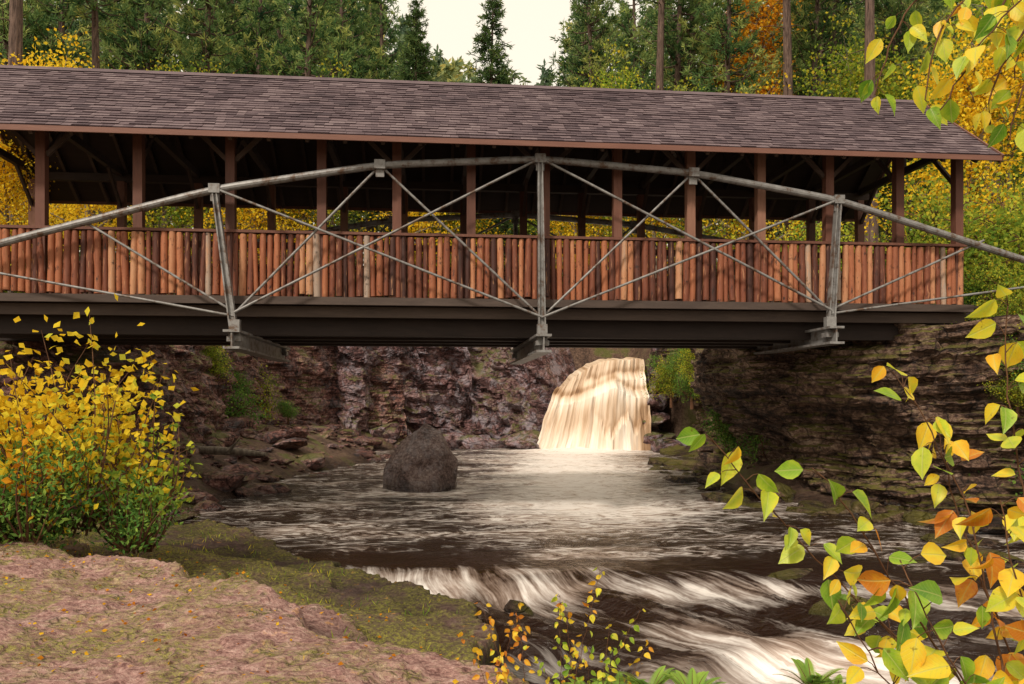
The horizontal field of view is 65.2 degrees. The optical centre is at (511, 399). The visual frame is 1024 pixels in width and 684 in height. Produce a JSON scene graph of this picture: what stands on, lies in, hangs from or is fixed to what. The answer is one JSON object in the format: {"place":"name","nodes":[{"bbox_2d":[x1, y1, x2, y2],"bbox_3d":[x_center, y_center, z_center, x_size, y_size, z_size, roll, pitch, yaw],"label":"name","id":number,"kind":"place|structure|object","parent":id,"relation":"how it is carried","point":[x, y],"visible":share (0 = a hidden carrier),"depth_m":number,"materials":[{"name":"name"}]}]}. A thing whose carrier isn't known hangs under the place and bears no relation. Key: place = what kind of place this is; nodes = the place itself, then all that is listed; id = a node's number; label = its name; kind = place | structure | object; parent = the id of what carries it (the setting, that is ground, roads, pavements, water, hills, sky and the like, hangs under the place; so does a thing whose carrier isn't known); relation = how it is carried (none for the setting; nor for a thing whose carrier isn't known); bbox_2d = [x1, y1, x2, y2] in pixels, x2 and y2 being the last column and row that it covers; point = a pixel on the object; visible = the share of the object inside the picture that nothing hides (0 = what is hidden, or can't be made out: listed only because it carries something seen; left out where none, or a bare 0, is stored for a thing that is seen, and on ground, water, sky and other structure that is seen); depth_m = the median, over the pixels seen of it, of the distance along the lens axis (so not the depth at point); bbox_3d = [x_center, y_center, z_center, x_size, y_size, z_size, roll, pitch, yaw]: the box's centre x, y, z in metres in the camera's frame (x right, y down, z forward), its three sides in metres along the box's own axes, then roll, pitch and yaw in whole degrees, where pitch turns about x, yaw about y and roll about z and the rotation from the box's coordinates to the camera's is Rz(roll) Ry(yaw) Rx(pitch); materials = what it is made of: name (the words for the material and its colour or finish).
{"place":"outdoors","nodes":[
{"label":"outdoors","id":0,"kind":"place"},
{"bbox_2d":[0,340,406,509],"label":"rock cliff","id":1,"kind":"structure","parent":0,"point":[308,377],"depth_m":22.20,"materials":[{"name":"stone"}]},
{"bbox_2d":[201,345,237,384],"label":"hazel bush","id":2,"kind":"object","parent":1,"relation":"on","point":[211,353],"visible":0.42,"depth_m":24.68,"materials":[{"name":"green plant"}]},
{"bbox_2d":[71,415,399,520],"bbox_3d":[-6.943,1.565,25.470,6.361,2.158,22.925,0,0,0],"label":"rock rubble","id":3,"kind":"object","parent":1,"relation":"on","point":[231,478],"visible":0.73,"depth_m":22.48,"materials":[{"name":"stone"}]},
{"bbox_2d":[196,439,266,455],"bbox_3d":[-7.254,1.203,20.354,2.132,0.446,0.344,0,0,12],"label":"driftwood log","id":4,"kind":"object","parent":3,"relation":"on","point":[218,450],"visible":0.83,"depth_m":20.31,"materials":[{"name":"wood"}]},
{"bbox_2d":[249,364,286,422],"bbox_3d":[-9.806,-0.145,29.776,2.989,3.077,2.931,0,0,6],"label":"hazel bush","id":5,"kind":"object","parent":1,"relation":"on","point":[265,404],"visible":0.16,"depth_m":29.57,"materials":[{"name":"green plant"}]},
{"bbox_2d":[24,0,882,265],"label":"sky","id":6,"kind":"structure","parent":0,"point":[530,24],"materials":[{"name":"white"}]},
{"bbox_2d":[62,347,975,524],"bbox_3d":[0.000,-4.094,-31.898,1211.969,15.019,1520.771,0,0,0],"label":"ground","id":7,"kind":"structure","parent":0,"point":[682,414],"depth_m":24.74,"materials":[{"name":"stone"}]},
{"bbox_2d":[0,0,46,224],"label":"pine tree","id":8,"kind":"object","parent":7,"relation":"on","point":[15,40],"visible":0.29,"depth_m":30.93,"materials":[{"name":"brown plant"}]},
{"bbox_2d":[0,0,58,65],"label":"pine tree","id":9,"kind":"object","parent":7,"relation":"on","point":[4,28],"visible":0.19,"depth_m":51.86,"materials":[{"name":"green plant"}]},
{"bbox_2d":[0,130,69,292],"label":"yellow birch tree","id":10,"kind":"object","parent":7,"relation":"on","point":[7,171],"visible":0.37,"depth_m":16.27,"materials":[{"name":"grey plant"}]},
{"bbox_2d":[0,44,101,236],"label":"yellow birch tree","id":11,"kind":"object","parent":7,"relation":"on","point":[65,211],"visible":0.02,"depth_m":30.16,"materials":[{"name":"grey plant"}]},
{"bbox_2d":[0,0,123,216],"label":"pine tree","id":12,"kind":"object","parent":7,"relation":"on","point":[56,11],"visible":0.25,"depth_m":52.51,"materials":[{"name":"green plant"}]},
{"bbox_2d":[55,0,128,260],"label":"pine tree","id":13,"kind":"object","parent":7,"relation":"on","point":[95,14],"visible":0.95,"depth_m":40.05,"materials":[{"name":"green plant"}]},
{"bbox_2d":[23,26,167,252],"bbox_3d":[-19.806,-9.616,35.835,7.651,12.868,8.806,0,-1,-30],"label":"yellow birch tree","id":14,"kind":"object","parent":7,"relation":"on","point":[97,207],"visible":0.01,"depth_m":35.22,"materials":[{"name":"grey plant"}]},
{"bbox_2d":[51,0,183,261],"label":"spruce tree","id":15,"kind":"object","parent":7,"relation":"on","point":[102,35],"visible":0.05,"depth_m":57.64,"materials":[{"name":"plant"}]},
{"bbox_2d":[88,0,213,294],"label":"pine tree","id":16,"kind":"object","parent":7,"relation":"on","point":[144,49],"visible":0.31,"depth_m":48.64,"materials":[{"name":"green plant"}]},
{"bbox_2d":[111,44,252,261],"bbox_3d":[-16.581,-10.101,38.419,7.129,13.693,7.203,0,0,16],"label":"maple tree","id":17,"kind":"object","parent":7,"relation":"on","point":[165,213],"visible":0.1,"depth_m":37.95,"materials":[{"name":"green plant"}]},
{"bbox_2d":[128,58,248,261],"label":"maple tree","id":18,"kind":"object","parent":7,"relation":"on","point":[172,220],"visible":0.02,"depth_m":40.94,"materials":[{"name":"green plant"}]},
{"bbox_2d":[154,0,230,240],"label":"pine tree","id":19,"kind":"object","parent":7,"relation":"on","point":[201,3],"visible":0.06,"depth_m":60.88,"materials":[{"name":"green plant"}]},
{"bbox_2d":[144,0,261,226],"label":"pine tree","id":20,"kind":"object","parent":7,"relation":"on","point":[207,49],"visible":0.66,"depth_m":45.39,"materials":[{"name":"green plant"}]},
{"bbox_2d":[186,0,255,228],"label":"pine tree","id":21,"kind":"object","parent":7,"relation":"on","point":[231,6],"visible":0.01,"depth_m":65.36,"materials":[{"name":"green plant"}]},
{"bbox_2d":[222,367,269,427],"bbox_3d":[-9.354,0.186,25.879,2.814,2.651,2.482,0,0,41],"label":"green bush","id":22,"kind":"object","parent":7,"relation":"on","point":[240,404],"visible":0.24,"depth_m":25.89,"materials":[{"name":"green plant"}]},
{"bbox_2d":[181,208,315,295],"bbox_3d":[-12.790,-9.065,39.942,7.651,12.263,8.806,0,0,-9],"label":"yellow birch tree","id":23,"kind":"object","parent":7,"relation":"on","point":[246,217],"visible":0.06,"depth_m":39.64,"materials":[{"name":"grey plant"}]},
{"bbox_2d":[0,519,528,683],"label":"rock ledge","id":24,"kind":"object","parent":7,"relation":"on","point":[263,641],"visible":0.67,"depth_m":5.61,"materials":[{"name":"stone"}]},
{"bbox_2d":[0,421,83,542],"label":"shrub","id":25,"kind":"object","parent":24,"relation":"on","point":[8,480],"visible":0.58,"depth_m":7.83,"materials":[{"name":"green plant"}]},
{"bbox_2d":[0,367,105,524],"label":"yellow shrub","id":26,"kind":"object","parent":24,"relation":"on","point":[63,417],"visible":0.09,"depth_m":9.30,"materials":[{"name":"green plant"}]},
{"bbox_2d":[0,375,129,551],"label":"green shrub","id":27,"kind":"object","parent":24,"relation":"on","point":[40,514],"visible":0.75,"depth_m":8.05,"materials":[{"name":"green plant"}]},
{"bbox_2d":[0,293,198,535],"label":"yellow shrub","id":28,"kind":"object","parent":24,"relation":"on","point":[52,399],"visible":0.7,"depth_m":8.81,"materials":[{"name":"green plant"}]},
{"bbox_2d":[69,463,189,555],"bbox_3d":[-4.045,1.194,8.639,1.178,1.016,1.040,0,0,38],"label":"green shrub","id":29,"kind":"object","parent":24,"relation":"on","point":[118,540],"visible":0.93,"depth_m":8.54,"materials":[{"name":"green plant"}]},
{"bbox_2d":[57,393,202,553],"bbox_3d":[-4.209,0.809,9.022,1.488,1.807,1.396,0,0,0],"label":"yellow shrub","id":30,"kind":"object","parent":24,"relation":"on","point":[115,474],"visible":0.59,"depth_m":8.86,"materials":[{"name":"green plant"}]},
{"bbox_2d":[0,536,458,683],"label":"fallen leaves","id":31,"kind":"object","parent":24,"relation":"on","point":[454,681],"visible":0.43,"depth_m":5.31,"materials":[{"name":"orange plant"}]},
{"bbox_2d":[61,528,438,649],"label":"grass","id":32,"kind":"structure","parent":24,"relation":"on","point":[271,577],"depth_m":9.34,"materials":[{"name":"green plant"}]},
{"bbox_2d":[458,567,653,683],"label":"autumn seedling","id":33,"kind":"object","parent":24,"relation":"on","point":[502,675],"visible":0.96,"depth_m":4.16,"materials":[{"name":"yellow plant"}]},
{"bbox_2d":[617,666,676,683],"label":"fern","id":34,"kind":"object","parent":24,"relation":"on","point":[659,678],"visible":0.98,"depth_m":4.23,"materials":[{"name":"green plant"}]},
{"bbox_2d":[660,668,726,683],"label":"fern","id":35,"kind":"object","parent":24,"relation":"on","point":[692,678],"visible":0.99,"depth_m":4.17,"materials":[{"name":"green plant"}]},
{"bbox_2d":[772,658,845,683],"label":"fern","id":36,"kind":"object","parent":24,"relation":"on","point":[806,670],"visible":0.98,"depth_m":4.02,"materials":[{"name":"green plant"}]},
{"bbox_2d":[213,0,317,295],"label":"pine tree","id":37,"kind":"object","parent":7,"relation":"on","point":[260,29],"visible":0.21,"depth_m":52.04,"materials":[{"name":"green plant"}]},
{"bbox_2d":[228,0,327,256],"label":"pine tree","id":38,"kind":"object","parent":7,"relation":"on","point":[277,34],"visible":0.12,"depth_m":63.12,"materials":[{"name":"green plant"}]},
{"bbox_2d":[237,208,363,277],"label":"yellow birch tree","id":39,"kind":"object","parent":7,"relation":"on","point":[290,227],"visible":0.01,"depth_m":41.81,"materials":[{"name":"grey plant"}]},
{"bbox_2d":[256,0,356,258],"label":"pine tree","id":40,"kind":"object","parent":7,"relation":"on","point":[306,51],"visible":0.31,"depth_m":47.72,"materials":[{"name":"green plant"}]},
{"bbox_2d":[257,54,370,255],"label":"maple tree","id":41,"kind":"object","parent":7,"relation":"on","point":[331,220],"visible":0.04,"depth_m":42.25,"materials":[{"name":"green plant"}]},
{"bbox_2d":[311,0,389,243],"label":"pine tree","id":42,"kind":"object","parent":7,"relation":"on","point":[339,34],"visible":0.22,"depth_m":55.00,"materials":[{"name":"green plant"}]},
{"bbox_2d":[345,0,395,243],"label":"pine tree","id":43,"kind":"object","parent":7,"relation":"on","point":[364,212],"visible":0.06,"depth_m":65.58,"materials":[{"name":"green plant"}]},
{"bbox_2d":[354,0,418,297],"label":"pine tree","id":44,"kind":"object","parent":7,"relation":"on","point":[384,24],"visible":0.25,"depth_m":57.36,"materials":[{"name":"green plant"}]},
{"bbox_2d":[354,211,459,263],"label":"yellow birch tree","id":45,"kind":"object","parent":7,"relation":"on","point":[428,228],"visible":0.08,"depth_m":41.46,"materials":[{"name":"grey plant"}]},
{"bbox_2d":[373,0,455,296],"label":"spruce tree","id":46,"kind":"object","parent":7,"relation":"on","point":[415,23],"visible":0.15,"depth_m":49.30,"materials":[{"name":"plant"}]},
{"bbox_2d":[409,212,492,262],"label":"maple tree","id":47,"kind":"object","parent":7,"relation":"on","point":[449,221],"visible":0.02,"depth_m":44.34,"materials":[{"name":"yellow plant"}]},
{"bbox_2d":[450,0,536,298],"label":"spruce tree","id":48,"kind":"object","parent":7,"relation":"on","point":[489,72],"visible":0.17,"depth_m":52.25,"materials":[{"name":"plant"}]},
{"bbox_2d":[335,346,661,439],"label":"rock cliff","id":49,"kind":"structure","parent":7,"relation":"on","point":[494,393],"depth_m":37.42,"materials":[{"name":"stone"}]},
{"bbox_2d":[369,360,687,451],"bbox_3d":[0.941,-0.757,36.481,14.686,7.350,4.354,0,0,10],"label":"rock rubble","id":50,"kind":"object","parent":49,"relation":"on","point":[529,439],"visible":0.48,"depth_m":35.54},
{"bbox_2d":[537,357,650,450],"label":"waterfall","id":51,"kind":"structure","parent":49,"relation":"on","point":[601,404],"depth_m":35.35,"materials":[{"name":"liquid"}]},
{"bbox_2d":[0,65,1023,364],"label":"covered bridge","id":52,"kind":"structure","parent":7,"relation":"on","point":[144,141],"depth_m":14.19,"materials":[{"name":"wood"}]},
{"bbox_2d":[0,0,1023,294],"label":"distant forest","id":53,"kind":"object","parent":7,"relation":"on","point":[450,72],"visible":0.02,"depth_m":79.03,"materials":[{"name":"plant"}]},
{"bbox_2d":[518,215,611,273],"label":"yellow birch tree","id":54,"kind":"object","parent":7,"relation":"on","point":[573,225],"visible":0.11,"depth_m":41.96,"materials":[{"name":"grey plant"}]},
{"bbox_2d":[544,0,626,87],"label":"pine tree","id":55,"kind":"object","parent":7,"relation":"on","point":[580,40],"visible":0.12,"depth_m":59.34,"materials":[{"name":"green plant"}]},
{"bbox_2d":[547,0,639,282],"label":"pine tree","id":56,"kind":"object","parent":7,"relation":"on","point":[587,52],"visible":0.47,"depth_m":49.28,"materials":[{"name":"green plant"}]},
{"bbox_2d":[551,35,684,255],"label":"maple tree","id":57,"kind":"object","parent":7,"relation":"on","point":[608,85],"visible":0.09,"depth_m":42.68,"materials":[{"name":"green plant"}]},
{"bbox_2d":[606,0,672,234],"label":"pine tree","id":58,"kind":"object","parent":7,"relation":"on","point":[627,15],"visible":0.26,"depth_m":55.00,"materials":[{"name":"green plant"}]},
{"bbox_2d":[638,0,681,243],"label":"pine tree","id":59,"kind":"object","parent":7,"relation":"on","point":[661,5],"visible":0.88,"depth_m":41.51,"materials":[{"name":"brown plant"}]},
{"bbox_2d":[591,217,734,275],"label":"yellow birch tree","id":60,"kind":"object","parent":7,"relation":"on","point":[652,222],"visible":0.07,"depth_m":40.03,"materials":[{"name":"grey plant"}]},
{"bbox_2d":[630,0,723,300],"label":"pine tree","id":61,"kind":"object","parent":7,"relation":"on","point":[676,53],"visible":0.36,"depth_m":47.04,"materials":[{"name":"green plant"}]},
{"bbox_2d":[638,0,724,89],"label":"pine tree","id":62,"kind":"object","parent":7,"relation":"on","point":[692,16],"visible":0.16,"depth_m":50.37,"materials":[{"name":"green plant"}]},
{"bbox_2d":[645,77,748,268],"bbox_3d":[8.160,-8.822,36.206,6.383,11.947,6.309,0,0,25],"label":"maple tree","id":63,"kind":"object","parent":7,"relation":"on","point":[716,232],"visible":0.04,"depth_m":36.37,"materials":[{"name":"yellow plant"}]},
{"bbox_2d":[664,0,760,270],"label":"pine tree","id":64,"kind":"object","parent":7,"relation":"on","point":[721,82],"visible":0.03,"depth_m":53.09,"materials":[{"name":"green plant"}]},
{"bbox_2d":[670,0,782,237],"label":"pine tree","id":65,"kind":"object","parent":7,"relation":"on","point":[714,16],"visible":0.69,"depth_m":41.70,"materials":[{"name":"green plant"}]},
{"bbox_2d":[683,0,812,239],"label":"orange maple tree","id":66,"kind":"object","parent":7,"relation":"on","point":[758,22],"visible":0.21,"depth_m":50.30,"materials":[{"name":"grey plant"}]},
{"bbox_2d":[729,427,770,467],"bbox_3d":[6.578,1.010,20.013,1.861,2.025,2.112,0,0,-12],"label":"green bush","id":67,"kind":"object","parent":7,"relation":"on","point":[758,440],"visible":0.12,"depth_m":19.97,"materials":[{"name":"green plant"}]},
{"bbox_2d":[504,510,1023,625],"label":"river rocks","id":68,"kind":"object","parent":7,"relation":"on","point":[822,607],"visible":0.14,"depth_m":10.80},
{"bbox_2d":[702,62,853,246],"bbox_3d":[10.419,-8.616,35.980,6.801,11.163,7.828,0,-1,-20],"label":"yellow birch tree","id":69,"kind":"object","parent":7,"relation":"on","point":[740,227],"visible":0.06,"depth_m":35.22,"materials":[{"name":"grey plant"}]},
{"bbox_2d":[764,0,803,245],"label":"pine tree","id":70,"kind":"object","parent":7,"relation":"on","point":[787,52],"visible":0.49,"depth_m":38.10,"materials":[{"name":"brown plant"}]},
{"bbox_2d":[766,0,863,240],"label":"pine tree","id":71,"kind":"object","parent":7,"relation":"on","point":[840,36],"visible":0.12,"depth_m":51.74,"materials":[{"name":"green plant"}]},
{"bbox_2d":[766,0,877,240],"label":"pine tree","id":72,"kind":"object","parent":7,"relation":"on","point":[802,37],"visible":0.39,"depth_m":41.25,"materials":[{"name":"green plant"}]},
{"bbox_2d":[648,441,1008,534],"bbox_3d":[7.776,2.211,21.920,9.621,1.218,29.261,0,0,-18],"label":"rock rubble","id":73,"kind":"object","parent":7,"relation":"on","point":[704,462],"visible":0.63,"depth_m":17.55,"materials":[{"name":"stone"}]},
{"bbox_2d":[793,0,864,96],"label":"pine tree","id":74,"kind":"object","parent":7,"relation":"on","point":[847,10],"visible":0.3,"depth_m":44.00,"materials":[{"name":"green plant"}]},
{"bbox_2d":[766,220,891,302],"bbox_3d":[9.265,-3.534,23.724,4.281,4.763,4.186,0,0,0],"label":"hazel bush","id":75,"kind":"object","parent":7,"relation":"on","point":[817,236],"visible":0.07,"depth_m":23.32,"materials":[{"name":"yellow plant"}]},
{"bbox_2d":[676,284,1023,683],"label":"aspen sapling","id":76,"kind":"object","parent":7,"relation":"on","point":[913,657],"visible":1,"depth_m":1.75,"materials":[{"name":"yellow plant"}]},
{"bbox_2d":[842,0,887,250],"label":"pine tree","id":77,"kind":"object","parent":7,"relation":"on","point":[869,70],"visible":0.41,"depth_m":33.89,"materials":[{"name":"brown plant"}]},
{"bbox_2d":[781,3,949,250],"bbox_3d":[16.351,-10.488,37.647,7.445,15.003,7.539,0,0,3],"label":"maple tree","id":78,"kind":"object","parent":7,"relation":"on","point":[855,78],"visible":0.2,"depth_m":36.87,"materials":[{"name":"green plant"}]},
{"bbox_2d":[843,0,941,242],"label":"pine tree","id":79,"kind":"object","parent":7,"relation":"on","point":[894,6],"visible":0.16,"depth_m":41.40,"materials":[{"name":"green plant"}]},
{"bbox_2d":[850,0,935,251],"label":"pine tree","id":80,"kind":"object","parent":7,"relation":"on","point":[860,28],"visible":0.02,"depth_m":61.94,"materials":[{"name":"green plant"}]},
{"bbox_2d":[848,0,951,237],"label":"pine tree","id":81,"kind":"object","parent":7,"relation":"on","point":[920,7],"visible":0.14,"depth_m":45.48,"materials":[{"name":"green plant"}]},
{"bbox_2d":[841,2,1023,235],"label":"yellow birch tree","id":82,"kind":"object","parent":7,"relation":"on","point":[977,103],"visible":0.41,"depth_m":25.15,"materials":[{"name":"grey plant"}]},
{"bbox_2d":[897,0,983,68],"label":"pine tree","id":83,"kind":"object","parent":7,"relation":"on","point":[934,6],"visible":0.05,"depth_m":49.69,"materials":[{"name":"green plant"}]},
{"bbox_2d":[859,0,1023,151],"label":"overhanging birch tree","id":84,"kind":"object","parent":7,"relation":"on","point":[1000,48],"visible":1,"depth_m":2.59,"materials":[{"name":"yellow plant"}]},
{"bbox_2d":[873,165,1022,281],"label":"hazel bush","id":85,"kind":"object","parent":7,"relation":"on","point":[932,216],"visible":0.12,"depth_m":22.66,"materials":[{"name":"green plant"}]},
{"bbox_2d":[878,30,1022,252],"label":"maple tree","id":86,"kind":"object","parent":7,"relation":"on","point":[931,164],"visible":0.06,"depth_m":39.22,"materials":[{"name":"yellow plant"}]},
{"bbox_2d":[885,189,1022,297],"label":"hazel bush","id":87,"kind":"object","parent":7,"relation":"on","point":[968,229],"visible":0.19,"depth_m":18.79,"materials":[{"name":"green plant"}]},
{"bbox_2d":[901,0,1023,226],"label":"maple tree","id":88,"kind":"object","parent":7,"relation":"on","point":[978,4],"visible":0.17,"depth_m":26.77,"materials":[{"name":"yellow plant"}]},
{"bbox_2d":[923,3,1023,216],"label":"maple tree","id":89,"kind":"object","parent":7,"relation":"on","point":[1017,169],"visible":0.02,"depth_m":45.04,"materials":[{"name":"yellow plant"}]},
{"bbox_2d":[937,169,1023,303],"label":"hazel bush","id":90,"kind":"object","parent":7,"relation":"on","point":[999,236],"visible":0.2,"depth_m":18.34,"materials":[{"name":"green plant"}]},
{"bbox_2d":[964,246,1023,319],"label":"hazel bush","id":91,"kind":"object","parent":7,"relation":"on","point":[990,285],"visible":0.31,"depth_m":15.51,"materials":[{"name":"green plant"}]},
{"bbox_2d":[965,165,1023,316],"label":"hazel bush","id":92,"kind":"object","parent":7,"relation":"on","point":[1013,230],"visible":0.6,"depth_m":16.14,"materials":[{"name":"green plant"}]},
{"bbox_2d":[168,447,1023,683],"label":"river","id":93,"kind":"structure","parent":0,"point":[687,568],"depth_m":11.21,"materials":[{"name":"black liquid"}]},
{"bbox_2d":[383,423,457,492],"bbox_3d":[-2.285,1.712,19.922,1.876,2.271,1.752,0,0,0],"label":"boulder","id":94,"kind":"object","parent":93,"relation":"in","point":[423,459],"visible":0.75,"depth_m":19.40,"materials":[{"name":"stone"}]},
{"bbox_2d":[657,315,1023,514],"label":"rock cliff","id":95,"kind":"structure","parent":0,"point":[828,412],"depth_m":15.74,"materials":[{"name":"stone"}]},
{"bbox_2d":[640,350,697,407],"bbox_3d":[6.632,-0.920,33.832,2.354,2.492,2.302,0,0,-26],"label":"hazel bush","id":96,"kind":"object","parent":95,"relation":"on","point":[665,381],"visible":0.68,"depth_m":33.70,"materials":[{"name":"green plant"}]},
{"bbox_2d":[668,348,694,381],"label":"hazel bush","id":97,"kind":"object","parent":95,"relation":"on","point":[685,366],"visible":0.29,"depth_m":25.08,"materials":[{"name":"green plant"}]},
{"bbox_2d":[670,357,700,408],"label":"green bush","id":98,"kind":"object","parent":95,"relation":"on","point":[684,382],"visible":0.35,"depth_m":30.64,"materials":[{"name":"green plant"}]},
{"bbox_2d":[698,406,742,454],"bbox_3d":[6.354,1.021,21.861,2.467,2.352,2.171,0,0,13],"label":"green bush","id":99,"kind":"object","parent":95,"relation":"on","point":[727,436],"visible":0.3,"depth_m":21.85,"materials":[{"name":"green plant"}]},
{"bbox_2d":[964,263,1023,320],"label":"green bush","id":100,"kind":"object","parent":95,"relation":"on","point":[970,301],"visible":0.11,"depth_m":16.25,"materials":[{"name":"green plant"}]},
{"bbox_2d":[977,365,1023,416],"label":"hazel bush","id":101,"kind":"object","parent":95,"relation":"on","point":[1018,398],"visible":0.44,"depth_m":14.21,"materials":[{"name":"green plant"}]},
{"bbox_2d":[980,286,1023,339],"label":"hazel bush","id":102,"kind":"object","parent":95,"relation":"on","point":[1018,309],"visible":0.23,"depth_m":14.33,"materials":[{"name":"green plant"}]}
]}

